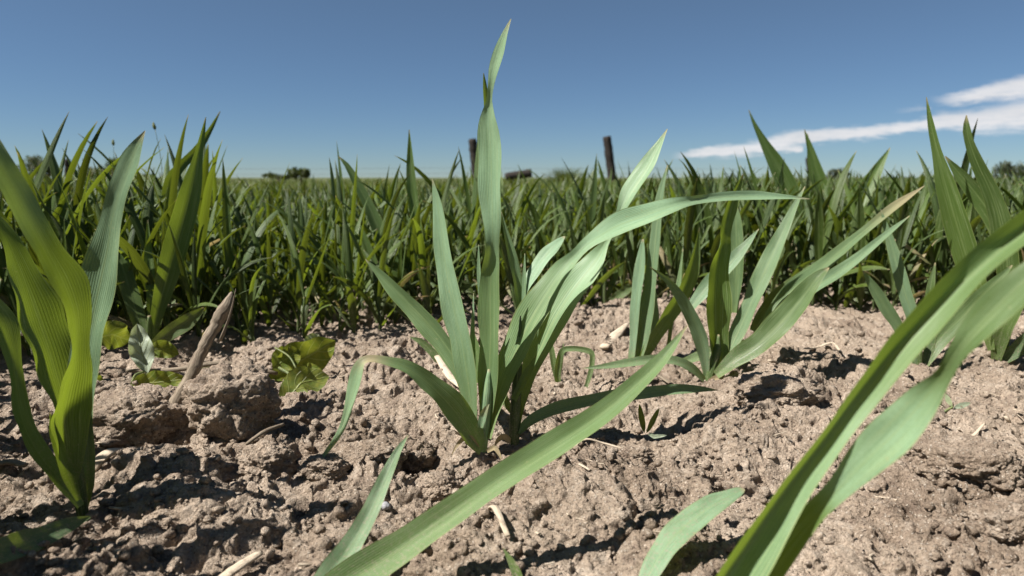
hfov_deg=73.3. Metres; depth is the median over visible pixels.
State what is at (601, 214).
wheat plant
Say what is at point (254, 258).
wheat plant
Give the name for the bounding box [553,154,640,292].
wheat plant
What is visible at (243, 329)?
wheat plant
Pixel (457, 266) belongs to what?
wheat plant
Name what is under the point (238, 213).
wheat plant
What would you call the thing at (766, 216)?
wheat plant
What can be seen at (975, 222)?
wheat plant
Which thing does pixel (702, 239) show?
wheat plant
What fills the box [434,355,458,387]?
straw
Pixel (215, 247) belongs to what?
wheat plant
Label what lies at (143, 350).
broadleaf weed
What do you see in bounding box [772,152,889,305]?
wheat plant
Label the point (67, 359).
wheat plant
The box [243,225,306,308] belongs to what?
wheat plant
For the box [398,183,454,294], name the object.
wheat plant
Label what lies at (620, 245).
wheat plant
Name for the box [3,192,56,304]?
wheat plant
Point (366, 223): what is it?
wheat plant
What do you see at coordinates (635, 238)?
wheat plant
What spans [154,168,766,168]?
fence wire
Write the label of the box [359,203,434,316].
wheat plant
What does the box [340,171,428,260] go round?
wheat plant
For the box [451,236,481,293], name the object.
wheat plant
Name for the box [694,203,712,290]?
wheat plant
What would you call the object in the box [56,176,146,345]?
wheat plant
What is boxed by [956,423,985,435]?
straw
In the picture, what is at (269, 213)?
wheat plant
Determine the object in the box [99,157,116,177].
bush
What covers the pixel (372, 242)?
wheat plant
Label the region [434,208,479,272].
wheat plant
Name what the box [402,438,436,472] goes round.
soil clod
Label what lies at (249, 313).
wheat plant
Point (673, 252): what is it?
wheat plant
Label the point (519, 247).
wheat plant
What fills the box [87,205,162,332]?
wheat plant
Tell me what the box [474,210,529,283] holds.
wheat plant
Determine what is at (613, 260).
wheat plant
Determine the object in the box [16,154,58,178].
tree
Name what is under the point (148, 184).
wheat plant
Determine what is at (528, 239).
wheat plant
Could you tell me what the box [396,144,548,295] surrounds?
wheat plant
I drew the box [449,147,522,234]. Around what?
wheat plant
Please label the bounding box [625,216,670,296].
wheat plant
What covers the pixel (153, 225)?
wheat plant
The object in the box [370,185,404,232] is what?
wheat plant
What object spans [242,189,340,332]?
wheat plant
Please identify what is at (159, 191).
wheat plant
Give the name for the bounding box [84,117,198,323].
wheat plant
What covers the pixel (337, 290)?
wheat plant
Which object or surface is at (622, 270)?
wheat plant
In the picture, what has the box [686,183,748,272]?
wheat plant
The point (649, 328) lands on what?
wheat plant
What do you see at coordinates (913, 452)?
soil clod
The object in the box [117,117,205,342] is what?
wheat plant
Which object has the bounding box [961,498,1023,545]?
soil clod
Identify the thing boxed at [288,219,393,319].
wheat plant
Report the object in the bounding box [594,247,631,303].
wheat plant
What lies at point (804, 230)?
wheat plant
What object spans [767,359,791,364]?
straw
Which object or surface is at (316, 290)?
wheat plant
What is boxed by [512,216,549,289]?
wheat plant
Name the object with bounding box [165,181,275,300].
wheat plant
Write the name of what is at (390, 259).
wheat plant
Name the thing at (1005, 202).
wheat plant
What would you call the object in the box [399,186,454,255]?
wheat plant
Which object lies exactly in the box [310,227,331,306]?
wheat plant
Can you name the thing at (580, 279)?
wheat plant
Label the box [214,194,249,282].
wheat plant
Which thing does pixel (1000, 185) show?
wheat plant
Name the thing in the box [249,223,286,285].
wheat plant
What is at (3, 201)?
wheat plant
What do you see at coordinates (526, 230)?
wheat plant
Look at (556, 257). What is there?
wheat plant
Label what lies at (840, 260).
wheat plant
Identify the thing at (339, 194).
wheat plant
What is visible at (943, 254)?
wheat plant
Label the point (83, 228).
wheat plant
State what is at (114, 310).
wheat plant
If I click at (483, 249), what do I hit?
wheat plant
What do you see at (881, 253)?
wheat plant
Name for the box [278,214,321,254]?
wheat plant
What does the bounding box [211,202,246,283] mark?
wheat plant
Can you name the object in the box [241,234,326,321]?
wheat plant
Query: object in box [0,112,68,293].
wheat plant
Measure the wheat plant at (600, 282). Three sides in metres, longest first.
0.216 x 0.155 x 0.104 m
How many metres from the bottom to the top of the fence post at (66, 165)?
0.930 m
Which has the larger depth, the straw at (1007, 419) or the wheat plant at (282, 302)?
the wheat plant at (282, 302)
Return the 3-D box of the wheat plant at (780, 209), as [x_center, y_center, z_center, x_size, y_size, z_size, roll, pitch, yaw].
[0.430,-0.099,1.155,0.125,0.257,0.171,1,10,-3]
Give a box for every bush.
[77,166,105,178]
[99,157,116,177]
[261,171,290,184]
[287,167,310,183]
[826,168,852,179]
[990,160,1023,179]
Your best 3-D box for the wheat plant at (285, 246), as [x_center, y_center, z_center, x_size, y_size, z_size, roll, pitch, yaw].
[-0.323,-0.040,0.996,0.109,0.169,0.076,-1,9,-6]
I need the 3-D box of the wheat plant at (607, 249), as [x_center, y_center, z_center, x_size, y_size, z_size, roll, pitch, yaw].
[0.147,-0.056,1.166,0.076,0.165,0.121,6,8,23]
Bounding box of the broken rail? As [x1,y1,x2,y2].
[505,169,531,182]
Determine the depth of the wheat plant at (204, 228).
0.84 m
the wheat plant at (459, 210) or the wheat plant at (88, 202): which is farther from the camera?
the wheat plant at (459, 210)
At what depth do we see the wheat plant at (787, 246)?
1.08 m
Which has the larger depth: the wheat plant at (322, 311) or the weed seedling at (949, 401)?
the wheat plant at (322, 311)
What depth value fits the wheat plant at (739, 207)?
1.15 m
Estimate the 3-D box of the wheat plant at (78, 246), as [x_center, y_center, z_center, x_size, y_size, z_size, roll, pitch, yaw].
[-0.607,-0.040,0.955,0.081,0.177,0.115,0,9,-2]
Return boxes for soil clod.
[93,383,189,447]
[181,356,281,441]
[236,439,296,483]
[297,452,350,480]
[332,437,408,474]
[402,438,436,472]
[419,472,460,500]
[475,501,501,515]
[617,443,655,464]
[732,368,825,405]
[904,435,947,462]
[915,434,1023,499]
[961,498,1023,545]
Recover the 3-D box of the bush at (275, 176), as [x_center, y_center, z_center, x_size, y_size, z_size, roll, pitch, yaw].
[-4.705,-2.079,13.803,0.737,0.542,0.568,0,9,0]
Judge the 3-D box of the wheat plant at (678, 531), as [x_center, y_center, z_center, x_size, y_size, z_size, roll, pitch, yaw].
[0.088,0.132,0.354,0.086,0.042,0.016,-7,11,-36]
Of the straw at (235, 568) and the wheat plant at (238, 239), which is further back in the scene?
the wheat plant at (238, 239)
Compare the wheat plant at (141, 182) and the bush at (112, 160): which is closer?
the wheat plant at (141, 182)
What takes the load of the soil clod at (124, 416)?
on the ground
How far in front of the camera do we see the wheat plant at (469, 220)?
1.13 m
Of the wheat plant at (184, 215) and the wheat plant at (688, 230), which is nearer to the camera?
the wheat plant at (184, 215)
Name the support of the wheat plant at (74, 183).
on the ground
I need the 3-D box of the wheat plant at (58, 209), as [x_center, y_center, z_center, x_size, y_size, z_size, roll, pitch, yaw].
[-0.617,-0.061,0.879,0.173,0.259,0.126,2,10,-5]
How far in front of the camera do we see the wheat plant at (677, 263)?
1.13 m
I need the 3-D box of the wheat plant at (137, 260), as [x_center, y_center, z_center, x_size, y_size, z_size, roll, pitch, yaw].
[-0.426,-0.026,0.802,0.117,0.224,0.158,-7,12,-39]
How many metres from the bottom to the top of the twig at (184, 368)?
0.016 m
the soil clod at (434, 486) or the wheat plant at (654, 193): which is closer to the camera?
the soil clod at (434, 486)
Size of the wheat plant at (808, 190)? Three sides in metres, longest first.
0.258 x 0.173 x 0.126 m
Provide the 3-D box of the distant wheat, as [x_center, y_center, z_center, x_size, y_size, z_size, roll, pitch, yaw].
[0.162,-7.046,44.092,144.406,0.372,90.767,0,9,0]
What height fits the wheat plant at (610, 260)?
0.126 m
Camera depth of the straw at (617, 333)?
0.84 m
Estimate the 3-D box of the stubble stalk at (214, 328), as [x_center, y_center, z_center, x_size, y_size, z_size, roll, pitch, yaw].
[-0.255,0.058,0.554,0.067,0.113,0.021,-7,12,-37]
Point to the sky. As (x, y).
(289, 82)
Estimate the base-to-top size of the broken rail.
0.552 m
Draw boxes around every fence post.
[64,159,70,176]
[468,138,476,178]
[603,136,615,183]
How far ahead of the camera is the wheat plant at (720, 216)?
1.08 m
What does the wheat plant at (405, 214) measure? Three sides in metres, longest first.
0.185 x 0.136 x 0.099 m
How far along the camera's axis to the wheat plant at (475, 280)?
1.10 m
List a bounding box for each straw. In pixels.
[0,459,28,467]
[95,448,124,471]
[219,551,262,575]
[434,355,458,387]
[487,505,509,536]
[575,438,621,447]
[599,322,629,349]
[656,374,672,383]
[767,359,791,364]
[803,342,842,352]
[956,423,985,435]
[1003,416,1011,422]
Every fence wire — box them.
[87,173,729,174]
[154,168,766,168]
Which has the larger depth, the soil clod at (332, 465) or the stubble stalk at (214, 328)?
the stubble stalk at (214, 328)
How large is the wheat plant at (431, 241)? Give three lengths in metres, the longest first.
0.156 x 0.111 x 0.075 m
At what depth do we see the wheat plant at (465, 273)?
1.04 m
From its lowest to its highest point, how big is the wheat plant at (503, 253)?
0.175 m
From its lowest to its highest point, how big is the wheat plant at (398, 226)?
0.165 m
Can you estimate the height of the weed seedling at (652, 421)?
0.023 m
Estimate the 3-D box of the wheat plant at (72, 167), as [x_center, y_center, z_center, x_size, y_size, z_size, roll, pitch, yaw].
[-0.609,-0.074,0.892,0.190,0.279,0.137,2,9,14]
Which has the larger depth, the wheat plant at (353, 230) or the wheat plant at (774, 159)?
the wheat plant at (774, 159)
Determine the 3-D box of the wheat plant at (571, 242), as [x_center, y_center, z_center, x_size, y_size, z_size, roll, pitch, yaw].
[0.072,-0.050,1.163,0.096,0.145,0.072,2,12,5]
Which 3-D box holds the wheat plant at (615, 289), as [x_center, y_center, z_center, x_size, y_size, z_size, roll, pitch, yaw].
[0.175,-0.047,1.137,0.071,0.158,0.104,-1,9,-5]
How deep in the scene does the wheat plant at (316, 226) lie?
1.05 m
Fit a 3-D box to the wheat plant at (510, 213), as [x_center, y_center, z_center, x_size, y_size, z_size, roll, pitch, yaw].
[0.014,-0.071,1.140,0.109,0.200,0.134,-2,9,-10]
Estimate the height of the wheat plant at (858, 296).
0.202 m
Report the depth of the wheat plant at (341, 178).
1.15 m
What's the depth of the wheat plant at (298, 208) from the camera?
1.14 m
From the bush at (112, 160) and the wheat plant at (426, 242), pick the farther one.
the bush at (112, 160)
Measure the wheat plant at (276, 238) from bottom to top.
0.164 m
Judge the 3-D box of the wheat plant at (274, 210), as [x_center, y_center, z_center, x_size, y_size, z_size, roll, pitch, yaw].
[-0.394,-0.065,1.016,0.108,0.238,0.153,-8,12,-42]
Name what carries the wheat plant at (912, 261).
on the ground
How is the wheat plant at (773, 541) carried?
on the ground
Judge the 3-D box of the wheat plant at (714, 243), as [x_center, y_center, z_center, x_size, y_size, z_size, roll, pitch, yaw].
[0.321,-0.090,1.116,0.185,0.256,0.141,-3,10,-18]
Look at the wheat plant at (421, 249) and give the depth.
0.96 m
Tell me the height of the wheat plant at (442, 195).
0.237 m
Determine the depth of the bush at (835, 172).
39.34 m
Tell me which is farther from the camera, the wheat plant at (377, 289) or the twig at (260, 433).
the wheat plant at (377, 289)
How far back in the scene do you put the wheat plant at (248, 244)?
1.15 m
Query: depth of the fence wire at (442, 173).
20.72 m
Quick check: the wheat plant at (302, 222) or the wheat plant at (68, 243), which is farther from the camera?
the wheat plant at (302, 222)
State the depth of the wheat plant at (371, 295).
0.92 m
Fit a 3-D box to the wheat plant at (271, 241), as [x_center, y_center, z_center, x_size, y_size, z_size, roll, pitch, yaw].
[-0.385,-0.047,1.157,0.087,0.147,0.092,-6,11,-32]
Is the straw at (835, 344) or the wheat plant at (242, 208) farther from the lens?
the wheat plant at (242, 208)
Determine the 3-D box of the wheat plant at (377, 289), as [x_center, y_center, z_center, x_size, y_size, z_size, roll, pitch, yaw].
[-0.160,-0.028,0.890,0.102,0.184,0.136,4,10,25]
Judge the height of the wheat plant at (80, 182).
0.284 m
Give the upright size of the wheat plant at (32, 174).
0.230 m
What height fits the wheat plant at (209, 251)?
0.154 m
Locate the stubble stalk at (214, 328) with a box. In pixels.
[168,289,235,404]
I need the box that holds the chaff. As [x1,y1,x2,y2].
[20,308,1023,575]
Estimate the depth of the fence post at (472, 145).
20.49 m
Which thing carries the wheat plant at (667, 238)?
on the ground
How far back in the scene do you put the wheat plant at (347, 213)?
1.04 m
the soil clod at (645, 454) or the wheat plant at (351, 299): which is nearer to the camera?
the soil clod at (645, 454)
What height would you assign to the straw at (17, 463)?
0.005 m
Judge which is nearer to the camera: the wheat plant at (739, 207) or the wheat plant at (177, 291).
the wheat plant at (177, 291)
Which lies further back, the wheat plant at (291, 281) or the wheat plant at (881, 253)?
the wheat plant at (881, 253)
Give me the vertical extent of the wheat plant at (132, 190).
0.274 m
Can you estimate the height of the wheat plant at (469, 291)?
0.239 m
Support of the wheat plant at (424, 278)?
on the ground
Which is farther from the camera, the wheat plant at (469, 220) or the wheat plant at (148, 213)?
the wheat plant at (469, 220)
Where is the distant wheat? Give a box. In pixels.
[0,157,1023,299]
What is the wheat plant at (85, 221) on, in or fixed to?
on the ground
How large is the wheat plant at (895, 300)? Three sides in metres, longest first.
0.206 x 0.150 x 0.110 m
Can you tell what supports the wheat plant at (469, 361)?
on the ground
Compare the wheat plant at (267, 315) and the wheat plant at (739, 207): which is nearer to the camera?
the wheat plant at (267, 315)
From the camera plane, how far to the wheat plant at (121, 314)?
0.88 m
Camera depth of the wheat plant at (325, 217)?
1.06 m
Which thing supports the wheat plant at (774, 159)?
on the ground
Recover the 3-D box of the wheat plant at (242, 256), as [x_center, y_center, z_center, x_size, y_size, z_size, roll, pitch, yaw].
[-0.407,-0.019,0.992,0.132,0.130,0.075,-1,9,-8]
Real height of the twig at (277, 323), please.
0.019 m
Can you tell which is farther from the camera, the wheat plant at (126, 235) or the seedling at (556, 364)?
the wheat plant at (126, 235)
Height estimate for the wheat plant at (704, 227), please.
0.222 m
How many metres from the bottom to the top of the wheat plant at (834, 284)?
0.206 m
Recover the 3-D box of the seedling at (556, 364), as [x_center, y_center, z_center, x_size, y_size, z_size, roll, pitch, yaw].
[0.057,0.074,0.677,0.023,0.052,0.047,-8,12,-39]
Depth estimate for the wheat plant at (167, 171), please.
1.04 m
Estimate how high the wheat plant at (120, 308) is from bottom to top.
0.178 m
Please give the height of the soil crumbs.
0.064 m
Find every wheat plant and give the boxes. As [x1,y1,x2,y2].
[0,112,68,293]
[0,131,144,563]
[0,152,122,306]
[0,168,62,332]
[0,188,71,241]
[0,192,16,317]
[0,213,82,355]
[1,163,41,221]
[2,139,68,251]
[2,145,93,253]
[2,178,126,258]
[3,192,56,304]
[10,130,161,265]
[36,121,97,257]
[36,168,90,324]
[41,202,129,278]
[42,148,118,311]
[45,200,181,332]
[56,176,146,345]
[56,191,167,317]
[56,204,93,250]
[59,155,163,308]
[67,209,186,314]
[72,117,146,249]
[73,173,90,254]
[78,164,89,245]
[79,134,214,239]
[79,204,144,311]
[81,189,86,252]
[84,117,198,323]
[84,193,161,246]
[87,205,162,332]
[90,181,155,221]
[91,157,155,317]
[93,195,130,316]
[95,169,217,328]
[96,150,177,251]
[98,141,219,301]
[102,142,207,203]
[107,139,271,336]
[114,151,159,216]
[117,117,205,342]
[133,186,156,258]
[137,152,186,233]
[137,182,259,323]
[138,147,226,257]
[140,144,259,272]
[142,151,278,301]
[145,220,267,337]
[148,169,231,331]
[152,136,242,282]
[156,199,192,320]
[157,229,159,254]
[161,112,219,319]
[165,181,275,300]
[172,223,221,327]
[174,162,287,330]
[186,231,250,331]
[186,233,252,344]
[195,215,249,307]
[202,165,288,311]
[202,255,268,341]
[208,226,225,281]
[209,211,282,315]
[210,235,281,312]
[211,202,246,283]
[211,221,288,318]
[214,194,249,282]
[214,205,274,306]
[217,194,286,314]
[220,195,283,293]
[223,214,276,276]
[228,192,282,296]
[231,209,313,309]
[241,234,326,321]
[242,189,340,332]
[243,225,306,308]
[244,214,312,326]
[245,204,340,338]
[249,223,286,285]
[249,225,285,291]
[257,206,323,272]
[261,202,318,314]
[264,161,405,316]
[264,237,330,328]
[271,192,327,289]
[271,198,328,309]
[271,221,369,322]
[273,197,334,316]
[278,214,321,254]
[279,205,367,308]
[281,196,340,295]
[287,208,354,326]
[288,200,397,331]
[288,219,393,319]
[296,198,329,245]
[298,146,405,252]
[298,212,390,320]
[303,158,376,310]
[309,162,382,299]
[310,189,406,310]
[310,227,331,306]
[313,180,375,234]
[314,200,340,305]
[314,325,687,575]
[318,206,397,333]
[320,194,419,325]
[320,219,367,280]
[322,19,808,459]
[328,173,429,322]
[332,195,422,329]
[338,130,476,305]
[338,199,374,278]
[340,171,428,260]
[345,227,378,308]
[349,163,400,229]
[356,200,436,300]
[356,217,387,295]
[357,151,474,307]
[357,204,402,240]
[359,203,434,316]
[366,206,426,323]
[369,195,429,261]
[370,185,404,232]
[371,230,380,260]
[381,241,481,322]
[386,233,435,304]
[395,195,474,306]
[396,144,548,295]
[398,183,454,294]
[399,160,483,269]
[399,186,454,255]
[409,210,467,302]
[410,337,438,362]
[413,227,483,296]
[421,206,475,276]
[423,197,457,281]
[423,212,459,272]
[424,201,546,306]
[426,243,473,307]
[429,196,465,258]
[433,231,475,278]
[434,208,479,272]
[448,196,480,278]
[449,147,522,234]
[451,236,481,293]
[454,218,507,306]
[457,209,573,314]
[467,176,542,302]
[473,160,560,284]
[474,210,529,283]
[475,239,482,276]
[476,195,535,268]
[476,229,502,290]
[481,211,527,305]
[494,129,717,445]
[499,226,549,297]
[500,192,550,274]
[503,231,530,301]
[503,548,521,575]
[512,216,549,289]
[518,192,587,262]
[520,217,534,290]
[520,229,548,288]
[521,227,568,269]
[525,194,564,280]
[527,221,582,264]
[528,217,585,264]
[539,192,598,259]
[545,231,557,262]
[548,176,638,305]
[550,220,595,266]
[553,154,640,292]
[564,204,644,296]
[569,178,628,307]
[582,174,923,381]
[583,199,648,267]
[585,221,646,298]
[585,227,625,295]
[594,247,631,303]
[596,240,642,298]
[602,245,626,292]
[605,232,627,284]
[607,227,639,293]
[609,170,697,284]
[624,225,650,292]
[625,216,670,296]
[628,165,699,357]
[628,193,709,295]
[639,180,734,283]
[639,487,744,575]
[644,214,723,297]
[646,192,714,291]
[650,178,681,286]
[656,180,706,290]
[656,211,714,293]
[664,159,761,286]
[665,202,725,276]
[665,229,706,292]
[675,151,765,283]
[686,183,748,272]
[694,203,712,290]
[701,168,796,293]
[716,206,748,239]
[716,210,1023,575]
[730,170,774,284]
[734,151,801,283]
[743,148,825,284]
[746,187,852,277]
[748,207,800,299]
[749,111,889,224]
[754,200,807,294]
[754,216,810,264]
[766,188,827,287]
[766,199,816,283]
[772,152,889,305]
[776,177,864,303]
[793,191,855,303]
[820,199,884,310]
[824,203,857,307]
[829,234,912,308]
[842,207,935,310]
[845,186,882,310]
[853,175,943,306]
[855,180,918,300]
[862,210,1012,366]
[863,202,945,305]
[881,192,944,302]
[885,170,942,284]
[895,180,981,277]
[902,119,1013,277]
[926,97,1023,362]
[928,176,1005,255]
[946,182,1023,251]
[947,161,1021,281]
[997,184,1023,210]
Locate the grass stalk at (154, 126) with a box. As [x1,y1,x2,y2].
[152,122,162,178]
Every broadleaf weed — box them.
[97,320,209,386]
[269,333,335,396]
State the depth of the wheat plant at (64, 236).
0.78 m
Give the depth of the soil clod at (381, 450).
0.49 m
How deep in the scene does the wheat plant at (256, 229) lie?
0.99 m
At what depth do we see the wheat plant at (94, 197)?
1.05 m
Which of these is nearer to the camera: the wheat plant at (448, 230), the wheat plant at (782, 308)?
the wheat plant at (782, 308)
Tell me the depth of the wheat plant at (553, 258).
1.13 m
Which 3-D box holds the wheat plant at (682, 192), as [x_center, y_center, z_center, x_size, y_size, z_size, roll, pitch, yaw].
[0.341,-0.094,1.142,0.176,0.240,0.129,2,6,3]
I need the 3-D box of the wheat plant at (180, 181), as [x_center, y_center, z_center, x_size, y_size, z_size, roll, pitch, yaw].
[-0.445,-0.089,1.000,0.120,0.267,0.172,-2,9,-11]
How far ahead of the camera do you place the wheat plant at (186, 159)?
0.93 m
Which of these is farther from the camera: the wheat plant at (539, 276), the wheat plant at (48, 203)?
the wheat plant at (539, 276)
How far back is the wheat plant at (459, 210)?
1.25 m
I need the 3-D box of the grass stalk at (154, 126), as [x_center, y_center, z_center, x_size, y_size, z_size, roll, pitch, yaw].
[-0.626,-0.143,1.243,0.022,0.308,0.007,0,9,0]
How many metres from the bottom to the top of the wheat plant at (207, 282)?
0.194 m
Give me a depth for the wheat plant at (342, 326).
0.90 m
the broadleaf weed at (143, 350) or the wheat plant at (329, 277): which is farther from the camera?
the wheat plant at (329, 277)
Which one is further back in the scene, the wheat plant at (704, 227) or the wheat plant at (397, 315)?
the wheat plant at (704, 227)
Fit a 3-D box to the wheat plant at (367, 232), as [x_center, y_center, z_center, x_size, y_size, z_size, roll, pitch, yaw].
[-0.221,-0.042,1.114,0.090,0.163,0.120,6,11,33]
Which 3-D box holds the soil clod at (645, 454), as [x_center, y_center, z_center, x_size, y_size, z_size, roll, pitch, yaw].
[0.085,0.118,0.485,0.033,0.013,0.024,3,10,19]
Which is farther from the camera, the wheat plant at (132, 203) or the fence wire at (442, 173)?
the fence wire at (442, 173)
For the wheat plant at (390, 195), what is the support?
on the ground
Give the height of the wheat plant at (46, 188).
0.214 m
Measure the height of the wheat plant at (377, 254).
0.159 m
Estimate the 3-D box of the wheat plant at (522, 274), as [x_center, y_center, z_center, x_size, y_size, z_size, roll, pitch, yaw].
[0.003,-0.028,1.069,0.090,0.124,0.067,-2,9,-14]
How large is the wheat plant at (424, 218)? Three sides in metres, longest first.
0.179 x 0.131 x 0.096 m
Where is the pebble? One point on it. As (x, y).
(386, 505)
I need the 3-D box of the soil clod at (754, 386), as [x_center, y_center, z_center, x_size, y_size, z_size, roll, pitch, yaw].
[0.231,0.088,0.596,0.077,0.036,0.058,2,9,14]
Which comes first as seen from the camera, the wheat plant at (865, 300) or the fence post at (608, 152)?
the wheat plant at (865, 300)
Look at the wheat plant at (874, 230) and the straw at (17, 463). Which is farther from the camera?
the wheat plant at (874, 230)
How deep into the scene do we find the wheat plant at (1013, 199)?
1.00 m
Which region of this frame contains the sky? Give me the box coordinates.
[0,0,1023,177]
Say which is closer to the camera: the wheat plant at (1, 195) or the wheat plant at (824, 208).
the wheat plant at (1, 195)
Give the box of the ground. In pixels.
[0,178,1023,575]
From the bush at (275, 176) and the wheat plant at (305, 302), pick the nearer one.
the wheat plant at (305, 302)
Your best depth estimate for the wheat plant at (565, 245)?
1.15 m
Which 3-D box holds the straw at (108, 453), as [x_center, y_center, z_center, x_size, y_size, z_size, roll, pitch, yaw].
[-0.273,0.117,0.476,0.012,0.015,0.046,4,10,22]
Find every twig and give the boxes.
[125,361,277,374]
[245,423,284,444]
[267,320,299,330]
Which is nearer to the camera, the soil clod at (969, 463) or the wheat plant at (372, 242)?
the soil clod at (969, 463)
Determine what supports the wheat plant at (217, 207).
on the ground
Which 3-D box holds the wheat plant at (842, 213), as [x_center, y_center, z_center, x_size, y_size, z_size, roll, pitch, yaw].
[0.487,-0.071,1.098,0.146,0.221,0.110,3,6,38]
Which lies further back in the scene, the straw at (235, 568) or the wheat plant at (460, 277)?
the wheat plant at (460, 277)
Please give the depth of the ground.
0.46 m
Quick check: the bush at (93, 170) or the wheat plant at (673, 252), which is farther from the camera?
the bush at (93, 170)
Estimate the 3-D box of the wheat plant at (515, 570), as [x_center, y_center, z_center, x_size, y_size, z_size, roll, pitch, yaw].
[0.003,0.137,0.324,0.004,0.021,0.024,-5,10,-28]
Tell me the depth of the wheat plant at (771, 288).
1.08 m
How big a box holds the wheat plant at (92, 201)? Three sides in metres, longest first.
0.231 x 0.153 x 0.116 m
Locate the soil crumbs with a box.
[0,287,1023,575]
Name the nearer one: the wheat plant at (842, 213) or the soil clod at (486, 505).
the soil clod at (486, 505)
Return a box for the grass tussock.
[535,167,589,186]
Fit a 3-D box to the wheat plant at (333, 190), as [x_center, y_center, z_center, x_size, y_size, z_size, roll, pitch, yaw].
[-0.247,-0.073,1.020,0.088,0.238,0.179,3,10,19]
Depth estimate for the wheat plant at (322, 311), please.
0.95 m
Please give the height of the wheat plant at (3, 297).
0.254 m
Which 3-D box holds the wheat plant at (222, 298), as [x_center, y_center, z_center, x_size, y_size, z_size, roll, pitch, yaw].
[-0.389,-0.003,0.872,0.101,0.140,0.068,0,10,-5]
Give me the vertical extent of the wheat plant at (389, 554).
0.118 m
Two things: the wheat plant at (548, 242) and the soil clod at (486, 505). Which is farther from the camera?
the wheat plant at (548, 242)
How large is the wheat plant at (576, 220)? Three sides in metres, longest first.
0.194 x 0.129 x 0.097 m
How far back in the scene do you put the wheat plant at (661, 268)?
1.12 m
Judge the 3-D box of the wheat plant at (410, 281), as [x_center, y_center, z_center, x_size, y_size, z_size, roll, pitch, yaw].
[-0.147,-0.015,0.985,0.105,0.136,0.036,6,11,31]
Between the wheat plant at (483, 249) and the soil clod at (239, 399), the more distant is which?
the wheat plant at (483, 249)
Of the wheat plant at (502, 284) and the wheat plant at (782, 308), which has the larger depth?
the wheat plant at (502, 284)
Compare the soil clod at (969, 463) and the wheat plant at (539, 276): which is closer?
the soil clod at (969, 463)
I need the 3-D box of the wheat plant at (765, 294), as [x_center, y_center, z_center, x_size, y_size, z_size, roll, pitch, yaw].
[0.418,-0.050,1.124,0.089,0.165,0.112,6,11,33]
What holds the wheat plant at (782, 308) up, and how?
on the ground
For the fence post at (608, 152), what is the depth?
20.52 m
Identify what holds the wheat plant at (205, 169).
on the ground
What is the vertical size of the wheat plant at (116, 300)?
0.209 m
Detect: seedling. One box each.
[549,343,594,387]
[638,404,666,438]
[944,394,969,412]
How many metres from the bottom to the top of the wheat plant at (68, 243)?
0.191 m
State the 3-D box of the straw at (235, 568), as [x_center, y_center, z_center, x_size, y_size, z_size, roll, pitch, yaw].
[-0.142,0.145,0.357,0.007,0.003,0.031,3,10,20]
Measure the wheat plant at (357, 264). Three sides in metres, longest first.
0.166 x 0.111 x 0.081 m
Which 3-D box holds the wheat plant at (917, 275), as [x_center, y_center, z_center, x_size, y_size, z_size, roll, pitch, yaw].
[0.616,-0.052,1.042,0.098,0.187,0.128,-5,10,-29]
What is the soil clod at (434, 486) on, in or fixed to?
on the ground
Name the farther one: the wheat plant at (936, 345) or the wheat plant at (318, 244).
the wheat plant at (318, 244)
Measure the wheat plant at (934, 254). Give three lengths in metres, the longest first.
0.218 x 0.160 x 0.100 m
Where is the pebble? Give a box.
[381,501,390,509]
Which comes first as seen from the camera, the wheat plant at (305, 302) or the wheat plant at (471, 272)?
the wheat plant at (305, 302)
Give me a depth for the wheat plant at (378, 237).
0.99 m
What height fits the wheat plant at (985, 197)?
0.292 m
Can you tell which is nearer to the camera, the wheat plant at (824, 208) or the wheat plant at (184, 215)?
the wheat plant at (184, 215)
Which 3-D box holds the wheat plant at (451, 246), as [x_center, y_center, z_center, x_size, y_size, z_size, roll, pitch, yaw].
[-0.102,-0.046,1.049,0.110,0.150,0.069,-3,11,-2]
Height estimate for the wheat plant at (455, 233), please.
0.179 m
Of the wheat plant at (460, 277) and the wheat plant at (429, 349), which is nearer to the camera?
the wheat plant at (429, 349)
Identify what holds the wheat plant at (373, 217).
on the ground
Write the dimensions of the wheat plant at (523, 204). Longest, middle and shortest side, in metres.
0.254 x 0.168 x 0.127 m
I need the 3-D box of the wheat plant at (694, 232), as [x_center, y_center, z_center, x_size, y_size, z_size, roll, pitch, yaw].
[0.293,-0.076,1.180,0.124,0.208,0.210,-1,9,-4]
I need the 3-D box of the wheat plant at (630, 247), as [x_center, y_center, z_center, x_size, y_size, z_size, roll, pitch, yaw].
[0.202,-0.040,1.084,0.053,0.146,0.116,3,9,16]
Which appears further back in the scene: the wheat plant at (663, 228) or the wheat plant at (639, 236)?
the wheat plant at (639, 236)
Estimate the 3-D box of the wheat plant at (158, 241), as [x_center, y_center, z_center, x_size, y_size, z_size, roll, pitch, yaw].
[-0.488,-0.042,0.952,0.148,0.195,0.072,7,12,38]
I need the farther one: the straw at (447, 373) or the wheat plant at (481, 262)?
the wheat plant at (481, 262)
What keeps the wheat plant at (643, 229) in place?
on the ground
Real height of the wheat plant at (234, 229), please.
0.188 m
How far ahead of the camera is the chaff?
0.43 m
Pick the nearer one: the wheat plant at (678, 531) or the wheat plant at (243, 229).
the wheat plant at (678, 531)
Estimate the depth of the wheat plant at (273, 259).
0.96 m
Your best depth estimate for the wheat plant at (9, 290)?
0.80 m
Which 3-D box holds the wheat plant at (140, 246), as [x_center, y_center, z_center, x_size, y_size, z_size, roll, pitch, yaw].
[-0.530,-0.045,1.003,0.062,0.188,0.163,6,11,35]
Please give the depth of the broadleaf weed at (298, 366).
0.67 m
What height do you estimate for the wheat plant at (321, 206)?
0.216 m
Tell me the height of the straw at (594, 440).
0.014 m
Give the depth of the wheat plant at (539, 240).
1.05 m
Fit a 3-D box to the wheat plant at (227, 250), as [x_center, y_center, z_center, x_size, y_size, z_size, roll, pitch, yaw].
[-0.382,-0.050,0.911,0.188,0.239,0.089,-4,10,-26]

